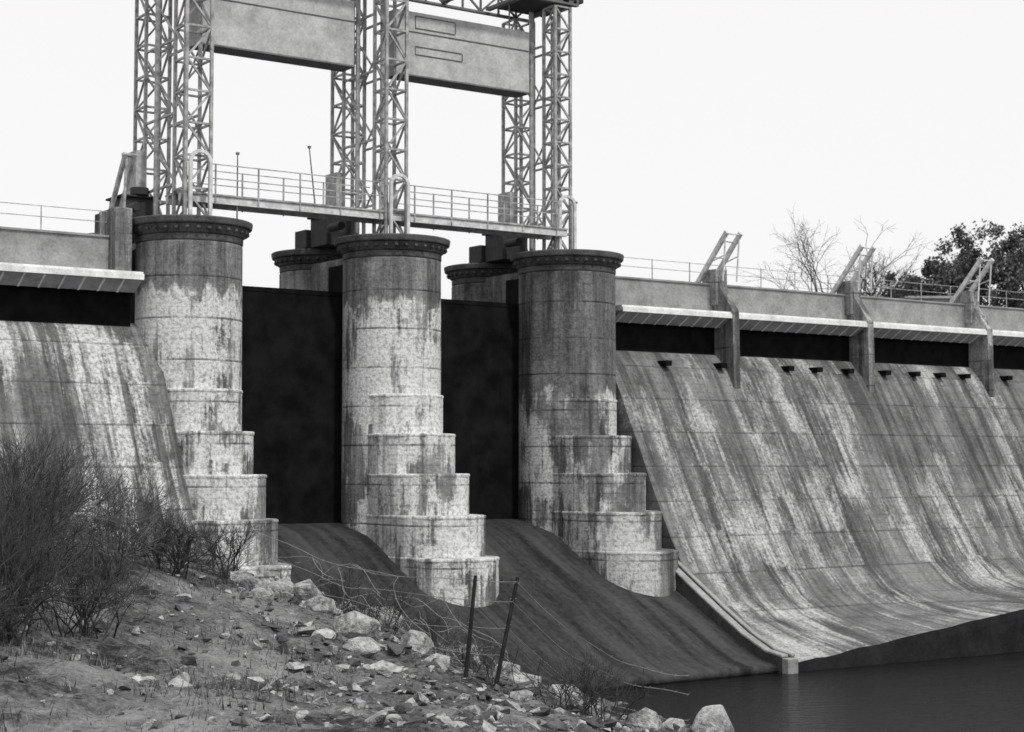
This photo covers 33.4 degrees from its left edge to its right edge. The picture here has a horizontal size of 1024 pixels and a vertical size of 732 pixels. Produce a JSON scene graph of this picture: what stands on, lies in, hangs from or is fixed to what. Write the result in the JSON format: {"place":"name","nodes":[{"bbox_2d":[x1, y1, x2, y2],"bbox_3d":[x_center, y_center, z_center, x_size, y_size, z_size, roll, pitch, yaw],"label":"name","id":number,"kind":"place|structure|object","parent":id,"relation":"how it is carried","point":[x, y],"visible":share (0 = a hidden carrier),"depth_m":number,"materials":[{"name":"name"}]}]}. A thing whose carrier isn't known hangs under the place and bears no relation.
{"place":"outdoors","nodes":[
{"label":"outdoors","id":0,"kind":"place"},
{"bbox_2d":[0,525,690,731],"bbox_3d":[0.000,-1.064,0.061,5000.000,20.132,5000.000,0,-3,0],"label":"ground","id":1,"kind":"structure","parent":0,"point":[92,701],"depth_m":31.34,"materials":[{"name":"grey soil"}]},
{"bbox_2d":[0,574,44,636],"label":"bare shrub","id":2,"kind":"object","parent":1,"relation":"on","point":[4,605],"visible":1,"depth_m":27.38,"materials":[{"name":"black plant"}]},
{"bbox_2d":[0,497,81,608],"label":"bare shrub","id":3,"kind":"object","parent":1,"relation":"on","point":[28,527],"visible":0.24,"depth_m":32.48,"materials":[{"name":"plant"}]},
{"bbox_2d":[0,414,128,534],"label":"bare shrub","id":4,"kind":"object","parent":1,"relation":"on","point":[66,451],"visible":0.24,"depth_m":43.02,"materials":[{"name":"plant"}]},
{"bbox_2d":[0,499,137,646],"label":"bare shrub","id":5,"kind":"object","parent":1,"relation":"on","point":[19,586],"visible":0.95,"depth_m":30.96,"materials":[{"name":"plant"}]},
{"bbox_2d":[0,442,140,613],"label":"bare shrub","id":6,"kind":"object","parent":1,"relation":"on","point":[50,515],"visible":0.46,"depth_m":33.93,"materials":[{"name":"plant"}]},
{"bbox_2d":[0,438,145,571],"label":"bare shrub","id":7,"kind":"object","parent":1,"relation":"on","point":[64,505],"visible":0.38,"depth_m":37.12,"materials":[{"name":"plant"}]},
{"bbox_2d":[0,422,154,561],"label":"bare shrub","id":8,"kind":"object","parent":1,"relation":"on","point":[39,462],"visible":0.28,"depth_m":38.37,"materials":[{"name":"plant"}]},
{"bbox_2d":[4,541,162,639],"bbox_3d":[-8.364,4.701,33.142,3.182,2.681,2.882,1,-3,-17],"label":"bare shrub","id":9,"kind":"object","parent":1,"relation":"on","point":[85,613],"visible":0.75,"depth_m":32.87,"materials":[{"name":"plant"}]},
{"bbox_2d":[0,321,202,557],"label":"concrete spillway","id":10,"kind":"object","parent":1,"relation":"on","point":[106,386],"visible":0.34,"depth_m":50.52,"materials":[{"name":"grey concrete"}]},
{"bbox_2d":[0,202,143,326],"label":"spillway bridge","id":11,"kind":"structure","parent":10,"relation":"on","point":[51,276],"depth_m":51.84,"materials":[{"name":"concrete"}]},
{"bbox_2d":[99,152,136,270],"bbox_3d":[-12.353,-4.740,53.379,0.651,3.735,1.522,2,-4,-35],"label":"spillway gate hoist","id":12,"kind":"object","parent":11,"relation":"on","point":[116,225],"visible":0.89,"depth_m":52.84,"materials":[{"name":"concrete"}]},
{"bbox_2d":[42,481,170,579],"bbox_3d":[-9.454,3.820,39.665,3.275,2.322,3.546,2,-4,-30],"label":"bare shrub","id":13,"kind":"object","parent":1,"relation":"on","point":[120,546],"visible":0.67,"depth_m":39.53,"materials":[{"name":"plant"}]},
{"bbox_2d":[68,457,195,568],"bbox_3d":[-9.839,3.765,43.603,3.356,2.881,3.829,1,-3,-16],"label":"bare shrub","id":14,"kind":"object","parent":1,"relation":"on","point":[151,503],"visible":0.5,"depth_m":43.93,"materials":[{"name":"plant"}]},
{"bbox_2d":[115,504,227,580],"bbox_3d":[-8.646,4.723,43.245,3.238,2.525,2.725,-2,-4,32],"label":"bare shrub","id":15,"kind":"object","parent":1,"relation":"on","point":[171,539],"visible":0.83,"depth_m":43.09,"materials":[{"name":"plant"}]},
{"bbox_2d":[89,214,291,580],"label":"dam pier","id":16,"kind":"structure","parent":1,"relation":"on","point":[186,307],"depth_m":52.54,"materials":[{"name":"concrete"}]},
{"bbox_2d":[95,187,159,232],"bbox_3d":[-12.493,-5.129,56.176,1.400,1.370,3.100,2,-4,-35],"label":"winch housing","id":17,"kind":"object","parent":16,"relation":"on","point":[139,201],"visible":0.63,"depth_m":55.73,"materials":[{"name":"paint"}]},
{"bbox_2d":[127,0,213,215],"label":"lattice tower","id":18,"kind":"structure","parent":16,"relation":"on","point":[140,173],"depth_m":55.14,"materials":[{"name":"metal"}]},
{"bbox_2d":[165,163,567,239],"bbox_3d":[-4.565,-5.608,58.921,15.300,1.300,1.250,2,-4,-35],"label":"steel footbridge","id":19,"kind":"object","parent":18,"relation":"attached to","point":[362,215],"visible":0.92,"depth_m":58.31,"materials":[{"name":"grey metal"}]},
{"bbox_2d":[307,146,315,203],"bbox_3d":[-6.754,-6.405,58.012,0.420,2.134,0.240,2,-4,-35],"label":"signal mast","id":20,"kind":"object","parent":19,"relation":"on","point":[309,147],"visible":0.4,"depth_m":57.97,"materials":[{"name":"grey metal"}]},
{"bbox_2d":[236,152,239,218],"bbox_3d":[-8.892,-5.712,55.250,0.240,2.430,0.240,2,-4,-35],"label":"lamp mast","id":21,"kind":"object","parent":16,"relation":"on","point":[237,153],"visible":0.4,"depth_m":55.24,"materials":[{"name":"grey metal"}]},
{"bbox_2d":[158,518,260,578],"bbox_3d":[-7.851,4.913,45.548,2.764,1.755,1.982,2,-4,-37],"label":"bare shrub","id":22,"kind":"object","parent":1,"relation":"on","point":[233,550],"visible":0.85,"depth_m":45.61,"materials":[{"name":"grey plant"}]},
{"bbox_2d":[214,553,236,572],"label":"boulder","id":23,"kind":"object","parent":1,"relation":"on","point":[226,564],"visible":0.26,"depth_m":46.98,"materials":[{"name":"grey stone"}]},
{"bbox_2d":[226,673,240,681],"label":"boulder","id":24,"kind":"object","parent":1,"relation":"on","point":[237,677],"visible":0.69,"depth_m":30.63,"materials":[{"name":"grey stone"}]},
{"bbox_2d":[228,570,257,588],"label":"boulder","id":25,"kind":"object","parent":1,"relation":"on","point":[245,577],"visible":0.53,"depth_m":45.03,"materials":[{"name":"grey stone"}]},
{"bbox_2d":[249,586,274,604],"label":"boulder","id":26,"kind":"object","parent":1,"relation":"on","point":[264,595],"visible":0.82,"depth_m":42.01,"materials":[{"name":"grey stone"}]},
{"bbox_2d":[259,579,293,601],"bbox_3d":[-6.092,5.908,44.121,0.989,0.780,0.743,2,-4,-31],"label":"boulder","id":27,"kind":"object","parent":1,"relation":"on","point":[283,587],"visible":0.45,"depth_m":43.89,"materials":[{"name":"grey stone"}]},
{"bbox_2d":[288,579,322,604],"bbox_3d":[-5.504,6.059,44.653,1.103,0.997,1.407,0,-3,0],"label":"boulder","id":28,"kind":"object","parent":1,"relation":"on","point":[299,597],"visible":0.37,"depth_m":44.08,"materials":[{"name":"grey stone"}]},
{"bbox_2d":[303,595,335,615],"bbox_3d":[-4.946,6.193,43.659,0.861,0.668,0.820,1,-3,-16],"label":"boulder","id":29,"kind":"object","parent":1,"relation":"on","point":[317,603],"visible":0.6,"depth_m":43.39,"materials":[{"name":"grey stone"}]},
{"bbox_2d":[311,628,335,640],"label":"boulder","id":30,"kind":"object","parent":1,"relation":"on","point":[327,634],"visible":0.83,"depth_m":38.04,"materials":[{"name":"grey stone"}]},
{"bbox_2d":[295,551,377,613],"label":"bare shrub","id":31,"kind":"object","parent":1,"relation":"on","point":[339,590],"visible":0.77,"depth_m":46.23,"materials":[{"name":"plant"}]},
{"bbox_2d":[0,535,690,731],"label":"rubble stones","id":32,"kind":"object","parent":1,"relation":"on","point":[591,723],"visible":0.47,"depth_m":32.07,"materials":[{"name":"grey stone"}]},
{"bbox_2d":[333,611,379,639],"bbox_3d":[-3.735,6.246,40.629,1.103,0.864,0.791,-1,-4,25],"label":"boulder","id":33,"kind":"object","parent":1,"relation":"on","point":[351,624],"visible":0.81,"depth_m":40.39,"materials":[{"name":"grey stone"}]},
{"bbox_2d":[343,637,379,657],"bbox_3d":[-3.329,6.249,37.673,0.851,0.534,0.653,0,-3,0],"label":"boulder","id":34,"kind":"object","parent":1,"relation":"on","point":[367,647],"visible":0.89,"depth_m":37.53,"materials":[{"name":"grey stone"}]},
{"bbox_2d":[332,575,421,630],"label":"bare shrub","id":35,"kind":"object","parent":1,"relation":"on","point":[369,610],"visible":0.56,"depth_m":44.96,"materials":[{"name":"plant"}]},
{"bbox_2d":[362,606,404,629],"bbox_3d":[-3.602,6.899,46.221,1.241,0.794,0.991,-1,-4,24],"label":"boulder","id":36,"kind":"object","parent":1,"relation":"on","point":[382,615],"visible":0.16,"depth_m":45.77,"materials":[{"name":"grey stone"}]},
{"bbox_2d":[271,233,499,612],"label":"dam pier","id":37,"kind":"structure","parent":1,"relation":"on","point":[404,496],"depth_m":56.77,"materials":[{"name":"concrete"}]},
{"bbox_2d":[242,286,341,523],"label":"sluice gate","id":38,"kind":"structure","parent":37,"relation":"attached to","point":[291,379],"depth_m":57.25,"materials":[{"name":"metal"}]},
{"bbox_2d":[295,218,354,248],"bbox_3d":[-6.349,-4.884,60.471,1.400,1.370,3.100,2,-4,-35],"label":"winch housing","id":39,"kind":"object","parent":37,"relation":"on","point":[322,233],"visible":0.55,"depth_m":60.19,"materials":[{"name":"paint"}]},
{"bbox_2d":[325,0,409,233],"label":"lattice tower","id":40,"kind":"structure","parent":37,"relation":"on","point":[357,79],"depth_m":59.56,"materials":[{"name":"metal"}]},
{"bbox_2d":[370,660,402,672],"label":"boulder","id":41,"kind":"object","parent":1,"relation":"on","point":[391,667],"visible":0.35,"depth_m":35.65,"materials":[{"name":"grey stone"}]},
{"bbox_2d":[344,576,431,634],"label":"bare shrub","id":42,"kind":"object","parent":1,"relation":"on","point":[395,609],"visible":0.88,"depth_m":43.40,"materials":[{"name":"grey plant"}]},
{"bbox_2d":[400,630,433,657],"bbox_3d":[-2.348,6.832,41.683,0.851,0.836,1.084,1,-4,-24],"label":"boulder","id":43,"kind":"object","parent":1,"relation":"on","point":[413,637],"visible":0.73,"depth_m":41.27,"materials":[{"name":"grey stone"}]},
{"bbox_2d":[278,523,563,685],"bbox_3d":[-4.697,8.483,52.187,7.490,7.046,11.300,2,-4,-35],"label":"discharge chute","id":44,"kind":"object","parent":1,"relation":"on","point":[331,543],"visible":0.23,"depth_m":53.60,"materials":[{"name":"grey concrete"}]},
{"bbox_2d":[424,653,449,668],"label":"boulder","id":45,"kind":"object","parent":1,"relation":"on","point":[445,659],"visible":0.5,"depth_m":40.13,"materials":[{"name":"grey stone"}]},
{"bbox_2d":[393,599,487,654],"bbox_3d":[-1.971,7.042,45.525,1.836,1.751,2.352,-3,-4,42],"label":"bare shrub","id":46,"kind":"object","parent":1,"relation":"on","point":[437,621],"visible":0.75,"depth_m":45.67,"materials":[{"name":"plant"}]},
{"bbox_2d":[450,644,481,671],"bbox_3d":[-1.202,7.708,44.658,0.847,0.856,1.168,0,-3,0],"label":"boulder","id":47,"kind":"object","parent":1,"relation":"on","point":[475,668],"visible":0.21,"depth_m":44.28,"materials":[{"name":"grey stone"}]},
{"bbox_2d":[433,627,506,672],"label":"bare shrub","id":48,"kind":"object","parent":1,"relation":"on","point":[461,650],"visible":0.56,"depth_m":43.57,"materials":[{"name":"grey plant"}]},
{"bbox_2d":[464,575,477,677],"bbox_3d":[-0.953,6.087,38.719,0.362,2.659,0.105,0,-3,0],"label":"fence post","id":49,"kind":"object","parent":1,"relation":"on","point":[469,639],"visible":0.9,"depth_m":38.69,"materials":[{"name":"metal"}]},
{"bbox_2d":[442,636,523,684],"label":"bare shrub","id":50,"kind":"object","parent":1,"relation":"on","point":[484,662],"visible":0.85,"depth_m":40.52,"materials":[{"name":"plant"}]},
{"bbox_2d":[493,577,519,686],"bbox_3d":[-0.153,6.168,38.814,0.678,2.720,0.106,1,-3,-21],"label":"fence post","id":51,"kind":"object","parent":1,"relation":"on","point":[501,657],"visible":0.9,"depth_m":38.79,"materials":[{"name":"metal"}]},
{"bbox_2d":[247,527,689,721],"bbox_3d":[-2.491,6.653,42.278,13.065,4.991,4.508,-2,-4,32],"label":"barbed wire","id":52,"kind":"object","parent":51,"relation":"attached to","point":[390,575],"visible":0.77,"depth_m":42.24,"materials":[{"name":"metal"}]},
{"bbox_2d":[493,661,519,676],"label":"boulder","id":53,"kind":"object","parent":1,"relation":"on","point":[504,672],"visible":0.24,"depth_m":45.75,"materials":[{"name":"grey stone"}]},
{"bbox_2d":[510,690,533,700],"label":"boulder","id":54,"kind":"object","parent":1,"relation":"on","point":[515,695],"visible":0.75,"depth_m":35.52,"materials":[{"name":"grey stone"}]},
{"bbox_2d":[507,670,540,688],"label":"boulder","id":55,"kind":"object","parent":1,"relation":"on","point":[523,678],"visible":0.33,"depth_m":43.91,"materials":[{"name":"grey stone"}]},
{"bbox_2d":[444,249,678,596],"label":"dam pier","id":56,"kind":"structure","parent":1,"relation":"on","point":[582,491],"depth_m":60.98,"materials":[{"name":"concrete"}]},
{"bbox_2d":[441,299,518,518],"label":"sluice gate","id":57,"kind":"structure","parent":56,"relation":"attached to","point":[480,366],"depth_m":61.65,"materials":[{"name":"metal"}]},
{"bbox_2d":[469,234,527,262],"bbox_3d":[-0.205,-4.639,64.766,1.400,1.370,3.100,2,-4,-35],"label":"winch housing","id":58,"kind":"object","parent":56,"relation":"on","point":[498,248],"visible":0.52,"depth_m":64.50,"materials":[{"name":"paint"}]},
{"bbox_2d":[498,4,576,250],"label":"lattice tower","id":59,"kind":"structure","parent":56,"relation":"on","point":[554,53],"depth_m":64.01,"materials":[{"name":"metal"}]},
{"bbox_2d":[409,0,582,22],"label":"overhead hoist girder","id":60,"kind":"object","parent":59,"relation":"on","point":[521,7],"visible":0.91,"depth_m":64.70,"materials":[{"name":"metal"}]},
{"bbox_2d":[189,0,354,71],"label":"gate counterweight","id":61,"kind":"object","parent":60,"relation":"attached to","point":[318,34],"visible":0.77,"depth_m":57.99,"materials":[{"name":"concrete"}]},
{"bbox_2d":[389,3,529,97],"bbox_3d":[-1.989,-12.195,62.509,5.900,3.940,0.910,2,-4,-35],"label":"gate counterweight","id":62,"kind":"object","parent":60,"relation":"attached to","point":[445,52],"visible":0.9,"depth_m":62.18,"materials":[{"name":"concrete"}]},
{"bbox_2d":[549,684,580,695],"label":"boulder","id":63,"kind":"object","parent":1,"relation":"on","point":[553,687],"visible":0.23,"depth_m":42.89,"materials":[{"name":"grey stone"}]},
{"bbox_2d":[555,691,579,708],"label":"boulder","id":64,"kind":"object","parent":1,"relation":"on","point":[563,698],"visible":0.31,"depth_m":39.31,"materials":[{"name":"grey stone"}]},
{"bbox_2d":[511,643,633,715],"bbox_3d":[1.333,6.939,37.261,2.672,1.869,1.957,-1,-4,23],"label":"bare shrub","id":65,"kind":"object","parent":1,"relation":"on","point":[585,704],"visible":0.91,"depth_m":37.13,"materials":[{"name":"plant"}]},
{"bbox_2d":[561,655,659,721],"bbox_3d":[2.199,7.302,38.476,2.266,1.607,1.837,0,-3,0],"label":"bare shrub","id":66,"kind":"object","parent":1,"relation":"on","point":[615,696],"visible":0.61,"depth_m":38.54,"materials":[{"name":"plant"}]},
{"bbox_2d":[479,519,777,690],"bbox_3d":[1.823,8.744,56.745,8.390,7.035,11.300,2,-4,-35],"label":"discharge chute","id":67,"kind":"object","parent":1,"relation":"on","point":[564,584],"visible":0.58,"depth_m":55.10,"materials":[{"name":"grey concrete"}]},
{"bbox_2d":[624,712,663,722],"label":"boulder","id":68,"kind":"object","parent":1,"relation":"on","point":[629,716],"visible":0.13,"depth_m":41.64,"materials":[{"name":"grey stone"}]},
{"bbox_2d":[627,707,662,731],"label":"boulder","id":69,"kind":"object","parent":1,"relation":"on","point":[645,718],"visible":0.83,"depth_m":37.36,"materials":[{"name":"grey stone"}]},
{"bbox_2d":[661,718,685,731],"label":"boulder","id":70,"kind":"object","parent":1,"relation":"on","point":[669,722],"visible":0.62,"depth_m":39.40,"materials":[{"name":"grey stone"}]},
{"bbox_2d":[690,704,733,731],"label":"boulder","id":71,"kind":"object","parent":1,"relation":"on","point":[712,718],"visible":1,"depth_m":37.92,"materials":[{"name":"grey stone"}]},
{"bbox_2d":[616,350,1023,670],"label":"concrete spillway","id":72,"kind":"object","parent":1,"relation":"on","point":[820,514],"visible":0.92,"depth_m":64.94,"materials":[{"name":"grey concrete"}]},
{"bbox_2d":[676,560,797,673],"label":"training wall","id":73,"kind":"structure","parent":72,"relation":"attached to","point":[696,592],"depth_m":56.63,"materials":[{"name":"concrete"}]},
{"bbox_2d":[615,257,1023,369],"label":"spillway bridge","id":74,"kind":"structure","parent":72,"relation":"on","point":[663,316],"depth_m":69.68,"materials":[{"name":"concrete"}]},
{"bbox_2d":[695,230,742,388],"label":"spillway gate hoist","id":75,"kind":"object","parent":74,"relation":"attached to","point":[727,342],"visible":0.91,"depth_m":66.72,"materials":[{"name":"concrete"}]},
{"bbox_2d":[830,244,875,392],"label":"spillway gate hoist","id":76,"kind":"object","parent":74,"relation":"attached to","point":[861,351],"visible":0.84,"depth_m":71.03,"materials":[{"name":"concrete"}]},
{"bbox_2d":[951,257,994,396],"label":"spillway gate hoist","id":77,"kind":"object","parent":74,"relation":"attached to","point":[981,363],"visible":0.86,"depth_m":75.33,"materials":[{"name":"concrete"}]},
{"bbox_2d":[733,206,930,300],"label":"bare tree","id":78,"kind":"object","parent":1,"relation":"on","point":[812,261],"visible":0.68,"depth_m":107.17,"materials":[{"name":"grey plant"}]},
{"bbox_2d":[792,248,927,297],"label":"bare tree","id":79,"kind":"object","parent":1,"relation":"on","point":[869,272],"visible":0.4,"depth_m":107.91,"materials":[{"name":"grey plant"}]},
{"bbox_2d":[832,250,928,297],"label":"bare tree","id":80,"kind":"object","parent":1,"relation":"on","point":[901,286],"visible":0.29,"depth_m":111.58,"materials":[{"name":"grey plant"}]},
{"bbox_2d":[900,296,955,302],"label":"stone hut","id":81,"kind":"object","parent":1,"relation":"on","point":[939,298],"visible":0.12,"depth_m":105.69,"materials":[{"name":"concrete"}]},
{"bbox_2d":[881,218,1023,307],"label":"distant trees","id":82,"kind":"object","parent":1,"relation":"on","point":[1008,276],"visible":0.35,"depth_m":112.26,"materials":[{"name":"black plant"}]},
{"bbox_2d":[0,0,1023,306],"label":"sky","id":83,"kind":"structure","parent":0,"point":[694,121],"materials":[{"name":"white"}]},
{"bbox_2d":[581,651,1023,731],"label":"river water","id":84,"kind":"structure","parent":0,"point":[982,693],"depth_m":48.53,"materials":[{"name":"black liquid"}]}
]}

